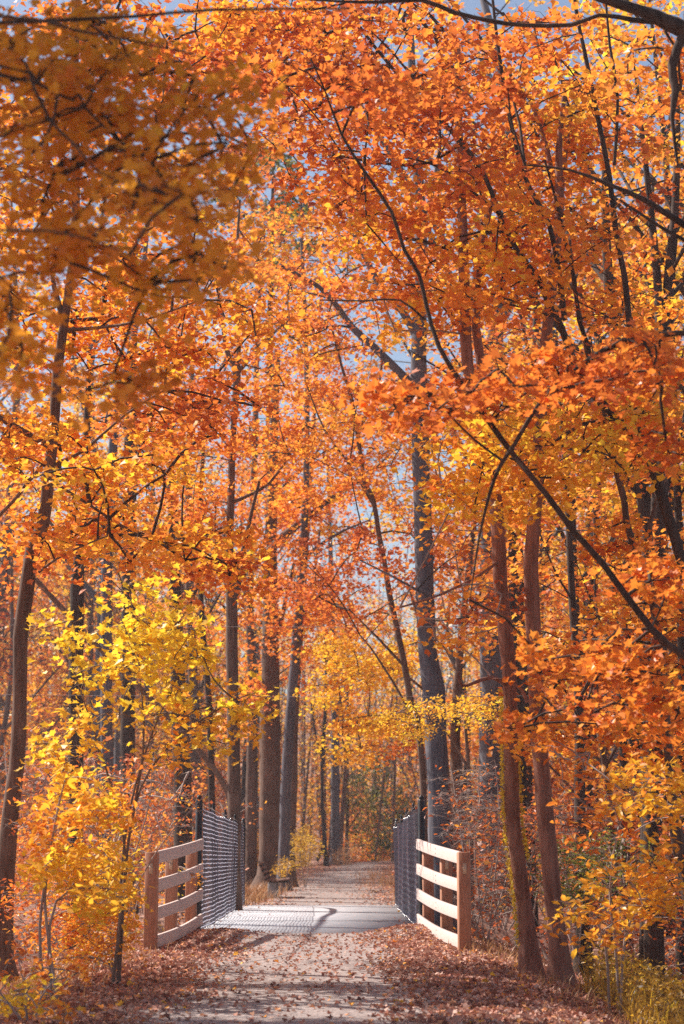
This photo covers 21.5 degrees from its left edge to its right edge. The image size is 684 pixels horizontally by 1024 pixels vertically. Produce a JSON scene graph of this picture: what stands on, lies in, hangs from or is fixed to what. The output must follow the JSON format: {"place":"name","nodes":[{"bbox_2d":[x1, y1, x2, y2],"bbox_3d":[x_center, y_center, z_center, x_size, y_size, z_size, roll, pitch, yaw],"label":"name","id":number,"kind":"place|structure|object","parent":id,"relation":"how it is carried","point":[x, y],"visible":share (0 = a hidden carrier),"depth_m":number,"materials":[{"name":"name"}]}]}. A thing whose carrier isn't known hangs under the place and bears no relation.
{"place":"outdoors","nodes":[
{"label":"outdoors","id":0,"kind":"place"},
{"bbox_2d":[114,927,468,1023],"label":"path","id":1,"kind":"structure","parent":0,"point":[226,1010],"depth_m":15.64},
{"bbox_2d":[251,861,394,904],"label":"path","id":2,"kind":"structure","parent":0,"point":[332,883],"depth_m":50.43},
{"bbox_2d":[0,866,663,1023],"bbox_3d":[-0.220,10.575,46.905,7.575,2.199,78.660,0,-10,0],"label":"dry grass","id":3,"kind":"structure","parent":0,"point":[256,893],"depth_m":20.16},
{"bbox_2d":[0,0,683,698],"label":"sky","id":4,"kind":"structure","parent":0,"point":[469,5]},
{"bbox_2d":[13,697,682,1023],"bbox_3d":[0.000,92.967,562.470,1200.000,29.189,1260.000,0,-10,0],"label":"ground","id":5,"kind":"structure","parent":0,"point":[180,915],"depth_m":38.18,"materials":[{"name":"plant"}]},
{"bbox_2d":[0,485,67,798],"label":"woodland tree","id":6,"kind":"object","parent":5,"relation":"on","point":[40,675],"visible":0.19,"depth_m":78.25,"materials":[{"name":"orange plant"}]},
{"bbox_2d":[0,552,84,856],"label":"woodland tree","id":7,"kind":"object","parent":5,"relation":"on","point":[3,702],"visible":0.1,"depth_m":96.50,"materials":[{"name":"orange plant"}]},
{"bbox_2d":[0,940,91,1023],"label":"shrub","id":8,"kind":"object","parent":5,"relation":"on","point":[24,989],"visible":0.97,"depth_m":13.04,"materials":[{"name":"yellow plant"}]},
{"bbox_2d":[0,440,98,802],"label":"woodland tree","id":9,"kind":"object","parent":5,"relation":"on","point":[4,727],"visible":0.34,"depth_m":67.27,"materials":[{"name":"orange plant"}]},
{"bbox_2d":[0,725,115,877],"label":"undergrowth shrub","id":10,"kind":"object","parent":5,"relation":"on","point":[27,769],"visible":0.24,"depth_m":55.01,"materials":[{"name":"orange plant"}]},
{"bbox_2d":[0,174,127,668],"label":"woodland tree","id":11,"kind":"object","parent":5,"relation":"on","point":[16,403],"visible":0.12,"depth_m":74.56,"materials":[{"name":"orange plant"}]},
{"bbox_2d":[7,512,120,815],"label":"woodland tree","id":12,"kind":"object","parent":5,"relation":"on","point":[34,688],"visible":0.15,"depth_m":82.50,"materials":[{"name":"orange plant"}]},
{"bbox_2d":[3,531,135,790],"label":"woodland tree","id":13,"kind":"object","parent":5,"relation":"on","point":[44,717],"visible":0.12,"depth_m":109.60,"materials":[{"name":"orange plant"}]},
{"bbox_2d":[0,363,148,731],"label":"woodland tree","id":14,"kind":"object","parent":5,"relation":"on","point":[65,603],"visible":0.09,"depth_m":95.77,"materials":[{"name":"orange plant"}]},
{"bbox_2d":[25,568,140,825],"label":"woodland tree","id":15,"kind":"object","parent":5,"relation":"on","point":[95,612],"visible":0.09,"depth_m":90.05,"materials":[{"name":"orange plant"}]},
{"bbox_2d":[15,757,154,998],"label":"sapling","id":16,"kind":"object","parent":5,"relation":"on","point":[55,858],"visible":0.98,"depth_m":14.74,"materials":[{"name":"yellow plant"}]},
{"bbox_2d":[15,746,178,911],"bbox_3d":[-5.399,6.703,37.145,3.596,3.660,4.047,4,-11,-19],"label":"undergrowth shrub","id":17,"kind":"object","parent":5,"relation":"on","point":[125,792],"visible":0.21,"depth_m":36.55,"materials":[{"name":"orange plant"}]},
{"bbox_2d":[14,447,192,787],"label":"woodland tree","id":18,"kind":"object","parent":5,"relation":"on","point":[92,585],"visible":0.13,"depth_m":75.80,"materials":[{"name":"orange plant"}]},
{"bbox_2d":[0,735,209,971],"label":"shrub","id":19,"kind":"object","parent":5,"relation":"on","point":[119,837],"visible":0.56,"depth_m":18.21,"materials":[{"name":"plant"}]},
{"bbox_2d":[0,273,210,951],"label":"woodland tree","id":20,"kind":"object","parent":5,"relation":"on","point":[76,598],"visible":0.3,"depth_m":30.08,"materials":[{"name":"orange plant"}]},
{"bbox_2d":[12,839,205,983],"bbox_3d":[-2.383,4.513,20.989,1.338,1.448,10.300,0,-10,0],"label":"shrub","id":21,"kind":"object","parent":5,"relation":"on","point":[81,926],"visible":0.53,"depth_m":16.68,"materials":[{"name":"orange plant"}]},
{"bbox_2d":[42,411,183,789],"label":"woodland tree","id":22,"kind":"object","parent":5,"relation":"on","point":[117,749],"visible":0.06,"depth_m":96.82,"materials":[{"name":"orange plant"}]},
{"bbox_2d":[0,539,227,804],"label":"bare stem","id":23,"kind":"object","parent":5,"relation":"on","point":[199,751],"visible":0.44,"depth_m":34.90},
{"bbox_2d":[0,169,251,863],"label":"woodland tree","id":24,"kind":"object","parent":5,"relation":"on","point":[88,588],"visible":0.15,"depth_m":68.12,"materials":[{"name":"brown plant"}]},
{"bbox_2d":[79,206,182,915],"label":"woodland tree","id":25,"kind":"object","parent":5,"relation":"on","point":[127,734],"visible":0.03,"depth_m":45.84,"materials":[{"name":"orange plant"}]},
{"bbox_2d":[55,384,223,823],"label":"woodland tree","id":26,"kind":"object","parent":5,"relation":"on","point":[146,688],"visible":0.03,"depth_m":92.61,"materials":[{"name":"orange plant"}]},
{"bbox_2d":[33,751,248,905],"bbox_3d":[-4.023,6.941,38.530,4.345,3.861,3.861,-4,-11,19],"label":"undergrowth shrub","id":27,"kind":"object","parent":5,"relation":"on","point":[171,775],"visible":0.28,"depth_m":38.41,"materials":[{"name":"orange plant"}]},
{"bbox_2d":[13,563,280,984],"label":"maple sapling","id":28,"kind":"object","parent":5,"relation":"on","point":[154,636],"visible":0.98,"depth_m":16.12,"materials":[{"name":"yellow plant"}]},
{"bbox_2d":[70,135,224,919],"bbox_3d":[-4.643,0.022,40.747,4.317,18.433,7.108,0,-10,0],"label":"woodland tree","id":29,"kind":"object","parent":5,"relation":"on","point":[112,447],"visible":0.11,"depth_m":40.11,"materials":[{"name":"orange plant"}]},
{"bbox_2d":[89,773,206,913],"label":"undergrowth shrub","id":30,"kind":"object","parent":5,"relation":"on","point":[138,887],"visible":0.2,"depth_m":44.01,"materials":[{"name":"orange plant"}]},
{"bbox_2d":[0,0,325,984],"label":"maple tree","id":31,"kind":"object","parent":5,"relation":"on","point":[46,438],"visible":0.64,"depth_m":19.81,"materials":[{"name":"brown plant"}]},
{"bbox_2d":[113,755,227,891],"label":"undergrowth shrub","id":32,"kind":"object","parent":5,"relation":"on","point":[202,773],"visible":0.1,"depth_m":57.52,"materials":[{"name":"orange plant"}]},
{"bbox_2d":[143,839,203,949],"bbox_3d":[-2.170,5.054,23.344,0.214,1.635,4.110,-1,-10,4],"label":"board rail","id":33,"kind":"object","parent":5,"relation":"on","point":[169,883],"visible":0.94,"depth_m":23.02,"materials":[{"name":"brown wood"}]},
{"bbox_2d":[0,0,349,432],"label":"maple bough","id":34,"kind":"object","parent":5,"relation":"on","point":[163,194],"visible":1,"depth_m":8.17,"materials":[{"name":"orange plant"}]},
{"bbox_2d":[113,464,260,799],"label":"woodland tree","id":35,"kind":"object","parent":5,"relation":"on","point":[159,732],"visible":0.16,"depth_m":81.28,"materials":[{"name":"orange plant"}]},
{"bbox_2d":[78,268,300,839],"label":"woodland tree","id":36,"kind":"object","parent":5,"relation":"on","point":[195,756],"visible":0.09,"depth_m":77.32,"materials":[{"name":"orange plant"}]},
{"bbox_2d":[131,352,260,898],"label":"woodland tree","id":37,"kind":"object","parent":5,"relation":"on","point":[185,836],"visible":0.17,"depth_m":41.47,"materials":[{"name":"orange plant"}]},
{"bbox_2d":[136,553,261,811],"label":"woodland tree","id":38,"kind":"object","parent":5,"relation":"on","point":[222,662],"visible":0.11,"depth_m":85.63,"materials":[{"name":"orange plant"}]},
{"bbox_2d":[137,369,291,895],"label":"woodland tree","id":39,"kind":"object","parent":5,"relation":"on","point":[211,778],"visible":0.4,"depth_m":44.31,"materials":[{"name":"orange plant"}]},
{"bbox_2d":[112,200,348,909],"bbox_3d":[-2.372,1.035,36.744,5.033,17.492,7.602,0,-10,0],"label":"forked tree","id":40,"kind":"object","parent":5,"relation":"on","point":[234,788],"visible":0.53,"depth_m":35.19,"materials":[{"name":"brown plant"}]},
{"bbox_2d":[179,429,327,818],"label":"woodland tree","id":41,"kind":"object","parent":5,"relation":"on","point":[243,781],"visible":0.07,"depth_m":89.80,"materials":[{"name":"orange plant"}]},
{"bbox_2d":[204,201,310,886],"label":"woodland tree","id":42,"kind":"object","parent":5,"relation":"on","point":[251,829],"visible":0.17,"depth_m":57.37,"materials":[{"name":"brown plant"}]},
{"bbox_2d":[201,136,321,517],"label":"pine tree","id":43,"kind":"object","parent":5,"relation":"on","point":[306,209],"visible":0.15,"depth_m":59.87,"materials":[{"name":"plant"}]},
{"bbox_2d":[202,445,345,866],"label":"woodland tree","id":44,"kind":"object","parent":5,"relation":"on","point":[257,656],"visible":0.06,"depth_m":107.26,"materials":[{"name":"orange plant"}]},
{"bbox_2d":[149,55,399,890],"bbox_3d":[-2.304,-2.125,51.845,7.855,25.792,10.476,0,-10,0],"label":"grey tree","id":45,"kind":"object","parent":5,"relation":"on","point":[285,804],"visible":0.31,"depth_m":49.96,"materials":[{"name":"leaf"},{"name":"grey bark"},{"name":"dark bark"}]},
{"bbox_2d":[222,519,328,760],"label":"woodland tree","id":46,"kind":"object","parent":5,"relation":"on","point":[307,731],"visible":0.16,"depth_m":111.14,"materials":[{"name":"brown plant"}]},
{"bbox_2d":[192,317,388,890],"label":"tree","id":47,"kind":"object","parent":5,"relation":"on","point":[269,741],"visible":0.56,"depth_m":51.40,"materials":[{"name":"brown plant"}]},
{"bbox_2d":[205,905,411,933],"bbox_3d":[-0.453,8.088,30.895,3.575,2.275,11.700,0,-10,0],"label":"footbridge","id":48,"kind":"object","parent":5,"relation":"on","point":[311,918],"visible":0.26,"depth_m":30.18,"materials":[{"name":"wood"}]},
{"bbox_2d":[195,795,245,928],"bbox_3d":[-2.018,6.176,31.248,0.133,2.185,11.800,0,-10,0],"label":"chain link fence","id":49,"kind":"object","parent":48,"relation":"on","point":[222,892],"visible":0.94,"depth_m":29.11,"materials":[{"name":"black metal"}]},
{"bbox_2d":[393,795,424,922],"bbox_3d":[1.116,6.176,31.248,0.127,2.185,11.800,0,-10,0],"label":"chain link fence","id":50,"kind":"object","parent":48,"relation":"on","point":[408,829],"visible":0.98,"depth_m":28.77,"materials":[{"name":"black metal"}]},
{"bbox_2d":[290,825,326,886],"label":"shrub","id":51,"kind":"object","parent":5,"relation":"on","point":[299,849],"visible":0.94,"depth_m":52.98,"materials":[{"name":"yellow plant"}]},
{"bbox_2d":[298,579,342,866],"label":"dead tree","id":52,"kind":"object","parent":5,"relation":"on","point":[325,858],"visible":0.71,"depth_m":93.99,"materials":[{"name":"brown plant"}]},
{"bbox_2d":[0,861,679,1023],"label":"leaf litter","id":53,"kind":"object","parent":5,"relation":"on","point":[445,956],"visible":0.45,"depth_m":16.34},
{"bbox_2d":[3,485,676,866],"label":"woods","id":54,"kind":"object","parent":5,"relation":"on","point":[405,771],"visible":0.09,"depth_m":121.64,"materials":[{"name":"brown plant"}]},
{"bbox_2d":[283,453,407,863],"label":"straight tree","id":55,"kind":"object","parent":5,"relation":"on","point":[335,810],"visible":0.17,"depth_m":100.87,"materials":[{"name":"orange plant"}]},
{"bbox_2d":[299,624,392,830],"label":"woodland tree","id":56,"kind":"object","parent":5,"relation":"on","point":[339,631],"visible":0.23,"depth_m":120.65,"materials":[{"name":"orange plant"}]},
{"bbox_2d":[327,836,364,865],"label":"shrub","id":57,"kind":"object","parent":5,"relation":"on","point":[347,860],"visible":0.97,"depth_m":96.28,"materials":[{"name":"brown plant"}]},
{"bbox_2d":[315,787,390,861],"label":"shrub","id":58,"kind":"object","parent":5,"relation":"on","point":[364,856],"visible":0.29,"depth_m":122.61,"materials":[{"name":"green plant"}]},
{"bbox_2d":[271,226,443,886],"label":"brown tree","id":59,"kind":"object","parent":5,"relation":"on","point":[294,789],"visible":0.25,"depth_m":54.95,"materials":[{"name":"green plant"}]},
{"bbox_2d":[258,324,475,841],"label":"leaning tree","id":60,"kind":"object","parent":5,"relation":"on","point":[351,465],"visible":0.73,"depth_m":37.08,"materials":[{"name":"brown plant"}]},
{"bbox_2d":[292,591,456,903],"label":"young maple","id":61,"kind":"object","parent":5,"relation":"on","point":[366,726],"visible":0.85,"depth_m":43.53,"materials":[{"name":"brown plant"}]},
{"bbox_2d":[191,4,559,931],"bbox_3d":[0.627,-1.349,35.251,7.394,21.683,7.966,0,-10,0],"label":"tree","id":62,"kind":"object","parent":5,"relation":"on","point":[435,746],"visible":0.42,"depth_m":34.22,"materials":[{"name":"orange plant"}]},
{"bbox_2d":[340,750,427,860],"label":"bush","id":63,"kind":"object","parent":5,"relation":"on","point":[386,840],"visible":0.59,"depth_m":116.69,"materials":[{"name":"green plant"}]},
{"bbox_2d":[379,510,479,851],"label":"woodland tree","id":64,"kind":"object","parent":5,"relation":"on","point":[463,693],"visible":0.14,"depth_m":87.24,"materials":[{"name":"orange plant"}]},
{"bbox_2d":[179,0,683,590],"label":"leaning maple","id":65,"kind":"object","parent":5,"relation":"on","point":[473,178],"visible":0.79,"depth_m":18.88,"materials":[{"name":"orange plant"}]},
{"bbox_2d":[371,687,501,934],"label":"sapling","id":66,"kind":"object","parent":5,"relation":"on","point":[401,723],"visible":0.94,"depth_m":29.12,"materials":[{"name":"yellow plant"}]},
{"bbox_2d":[416,839,471,950],"bbox_3d":[1.311,5.055,23.346,0.214,1.636,4.117,1,-11,-5],"label":"board rail","id":67,"kind":"object","parent":5,"relation":"on","point":[444,906],"visible":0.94,"depth_m":22.89,"materials":[{"name":"white wood"}]},
{"bbox_2d":[345,39,545,977],"bbox_3d":[1.269,-0.325,18.721,2.017,10.389,3.337,3,-11,-14],"label":"maple tree","id":68,"kind":"object","parent":5,"relation":"on","point":[529,953],"visible":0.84,"depth_m":18.79,"materials":[{"name":"orange plant"}]},
{"bbox_2d":[234,0,683,771],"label":"overhanging maple","id":69,"kind":"object","parent":5,"relation":"on","point":[594,376],"visible":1,"depth_m":12.90,"materials":[{"name":"orange plant"}]},
{"bbox_2d":[341,120,593,632],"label":"woodland tree","id":70,"kind":"object","parent":5,"relation":"on","point":[406,467],"visible":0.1,"depth_m":67.26,"materials":[{"name":"orange plant"}]},
{"bbox_2d":[268,0,668,915],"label":"woodland tree","id":71,"kind":"object","parent":5,"relation":"on","point":[488,662],"visible":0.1,"depth_m":51.59,"materials":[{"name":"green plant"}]},
{"bbox_2d":[411,757,529,941],"bbox_3d":[1.784,4.703,24.887,1.646,2.618,3.777,0,-10,0],"label":"shrub","id":72,"kind":"object","parent":5,"relation":"on","point":[474,920],"visible":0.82,"depth_m":24.24,"materials":[{"name":"brown plant"}]},
{"bbox_2d":[386,772,573,928],"bbox_3d":[2.899,8.017,42.931,4.932,3.908,4.383,-10,-14,43],"label":"undergrowth shrub","id":73,"kind":"object","parent":5,"relation":"on","point":[476,793],"visible":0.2,"depth_m":42.47,"materials":[{"name":"brown plant"}]},
{"bbox_2d":[387,367,584,899],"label":"woodland tree","id":74,"kind":"object","parent":5,"relation":"on","point":[450,702],"visible":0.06,"depth_m":62.08,"materials":[{"name":"orange plant"}]},
{"bbox_2d":[410,522,568,719],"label":"woodland tree","id":75,"kind":"object","parent":5,"relation":"on","point":[472,626],"visible":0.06,"depth_m":100.17,"materials":[{"name":"orange plant"}]},
{"bbox_2d":[434,411,553,876],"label":"woodland tree","id":76,"kind":"object","parent":5,"relation":"on","point":[455,759],"visible":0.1,"depth_m":45.83,"materials":[{"name":"brown plant"}]},
{"bbox_2d":[424,322,576,946],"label":"woodland tree","id":77,"kind":"object","parent":5,"relation":"on","point":[511,552],"visible":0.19,"depth_m":33.12,"materials":[{"name":"orange plant"}]},
{"bbox_2d":[451,796,574,930],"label":"undergrowth shrub","id":78,"kind":"object","parent":5,"relation":"on","point":[506,918],"visible":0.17,"depth_m":37.88,"materials":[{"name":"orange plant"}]},
{"bbox_2d":[365,122,666,931],"bbox_3d":[4.700,0.211,43.910,7.559,20.459,6.835,-3,-11,14],"label":"woodland tree","id":79,"kind":"object","parent":5,"relation":"on","point":[529,769],"visible":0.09,"depth_m":43.16,"materials":[{"name":"brown plant"}]},
{"bbox_2d":[455,771,616,927],"bbox_3d":[2.632,4.832,24.588,2.334,2.490,3.611,0,-10,0],"label":"shrub","id":80,"kind":"object","parent":5,"relation":"on","point":[535,830],"visible":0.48,"depth_m":24.15,"materials":[{"name":"brown plant"}]},
{"bbox_2d":[406,0,683,828],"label":"woodland tree","id":81,"kind":"object","parent":5,"relation":"on","point":[643,505],"visible":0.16,"depth_m":31.32,"materials":[{"name":"orange plant"}]},
{"bbox_2d":[461,204,647,901],"bbox_3d":[7.821,1.177,54.864,8.431,22.330,7.624,-1,-10,3],"label":"woodland tree","id":82,"kind":"object","parent":5,"relation":"on","point":[560,493],"visible":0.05,"depth_m":54.61,"materials":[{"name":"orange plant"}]},
{"bbox_2d":[474,851,637,959],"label":"undergrowth shrub","id":83,"kind":"object","parent":5,"relation":"on","point":[542,931],"visible":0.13,"depth_m":33.07,"materials":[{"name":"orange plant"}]},
{"bbox_2d":[477,322,638,975],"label":"woodland tree","id":84,"kind":"object","parent":5,"relation":"on","point":[572,623],"visible":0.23,"depth_m":26.90,"materials":[{"name":"orange plant"}]},
{"bbox_2d":[437,197,683,924],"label":"woodland tree","id":85,"kind":"object","parent":5,"relation":"on","point":[562,534],"visible":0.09,"depth_m":44.11,"materials":[{"name":"orange plant"}]},
{"bbox_2d":[441,796,682,983],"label":"undergrowth shrub","id":86,"kind":"object","parent":5,"relation":"on","point":[594,903],"visible":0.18,"depth_m":27.43,"materials":[{"name":"brown plant"}]},
{"bbox_2d":[485,78,652,985],"bbox_3d":[2.803,-0.247,20.520,1.547,11.017,4.161,-4,-11,19],"label":"maple tree","id":87,"kind":"object","parent":5,"relation":"on","point":[557,951],"visible":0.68,"depth_m":18.84,"materials":[{"name":"brown plant"}]},
{"bbox_2d":[472,408,667,834],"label":"woodland tree","id":88,"kind":"object","parent":5,"relation":"on","point":[552,650],"visible":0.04,"depth_m":58.45,"materials":[{"name":"orange plant"}]},
{"bbox_2d":[457,7,683,981],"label":"woodland tree","id":89,"kind":"object","parent":5,"relation":"on","point":[654,950],"visible":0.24,"depth_m":28.66,"materials":[{"name":"brown plant"}]},
{"bbox_2d":[473,240,683,908],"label":"slim maple","id":90,"kind":"object","parent":5,"relation":"on","point":[662,668],"visible":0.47,"depth_m":18.47,"materials":[{"name":"brown plant"}]},
{"bbox_2d":[473,244,683,914],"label":"woodland tree","id":91,"kind":"object","parent":5,"relation":"on","point":[591,582],"visible":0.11,"depth_m":46.09,"materials":[{"name":"orange plant"}]},
{"bbox_2d":[486,775,674,947],"bbox_3d":[5.511,7.082,36.308,3.910,3.851,4.400,4,-11,-21],"label":"undergrowth shrub","id":92,"kind":"object","parent":5,"relation":"on","point":[552,782],"visible":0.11,"depth_m":36.98,"materials":[{"name":"orange plant"}]},
{"bbox_2d":[484,0,683,498],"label":"woodland tree","id":93,"kind":"object","parent":5,"relation":"on","point":[642,234],"visible":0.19,"depth_m":30.86,"materials":[{"name":"orange plant"}]},
{"bbox_2d":[486,407,683,955],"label":"woodland tree","id":94,"kind":"object","parent":5,"relation":"on","point":[604,760],"visible":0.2,"depth_m":36.96,"materials":[{"name":"orange plant"}]},
{"bbox_2d":[526,824,656,973],"bbox_3d":[3.644,5.456,25.363,2.073,2.181,4.641,-2,-11,9],"label":"shrub","id":95,"kind":"object","parent":5,"relation":"on","point":[569,890],"visible":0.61,"depth_m":24.62,"materials":[{"name":"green plant"}]},
{"bbox_2d":[501,201,683,923],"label":"woodland tree","id":96,"kind":"object","parent":5,"relation":"on","point":[617,497],"visible":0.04,"depth_m":46.86,"materials":[{"name":"plant"}]},
{"bbox_2d":[503,0,683,936],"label":"woodland tree","id":97,"kind":"object","parent":5,"relation":"on","point":[663,131],"visible":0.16,"depth_m":41.11,"materials":[{"name":"orange plant"}]},
{"bbox_2d":[510,723,683,1015],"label":"oak sapling","id":98,"kind":"object","parent":5,"relation":"on","point":[657,898],"visible":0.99,"depth_m":15.53,"materials":[{"name":"orange plant"}]},
{"bbox_2d":[519,123,683,543],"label":"woodland tree","id":99,"kind":"object","parent":5,"relation":"on","point":[636,302],"visible":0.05,"depth_m":47.38,"materials":[{"name":"orange plant"}]},
{"bbox_2d":[523,168,683,749],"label":"woodland tree","id":100,"kind":"object","parent":5,"relation":"on","point":[555,542],"visible":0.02,"depth_m":61.89,"materials":[{"name":"orange plant"}]},
{"bbox_2d":[544,483,675,973],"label":"woodland tree","id":101,"kind":"object","parent":5,"relation":"on","point":[622,763],"visible":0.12,"depth_m":35.69,"materials":[{"name":"orange plant"}]},
{"bbox_2d":[560,934,683,1023],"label":"weeds","id":102,"kind":"object","parent":5,"relation":"on","point":[654,1004],"visible":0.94,"depth_m":15.29,"materials":[{"name":"yellow plant"}]},
{"bbox_2d":[579,760,683,947],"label":"undergrowth shrub","id":103,"kind":"object","parent":5,"relation":"on","point":[660,838],"visible":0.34,"depth_m":25.52,"materials":[{"name":"yellow plant"}]},
{"bbox_2d":[584,138,683,979],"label":"woodland tree","id":104,"kind":"object","parent":5,"relation":"on","point":[679,524],"visible":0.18,"depth_m":31.43,"materials":[{"name":"orange plant"}]},
{"bbox_2d":[591,0,683,983],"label":"woodland tree","id":105,"kind":"object","parent":5,"relation":"on","point":[670,242],"visible":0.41,"depth_m":29.32,"materials":[{"name":"orange plant"}]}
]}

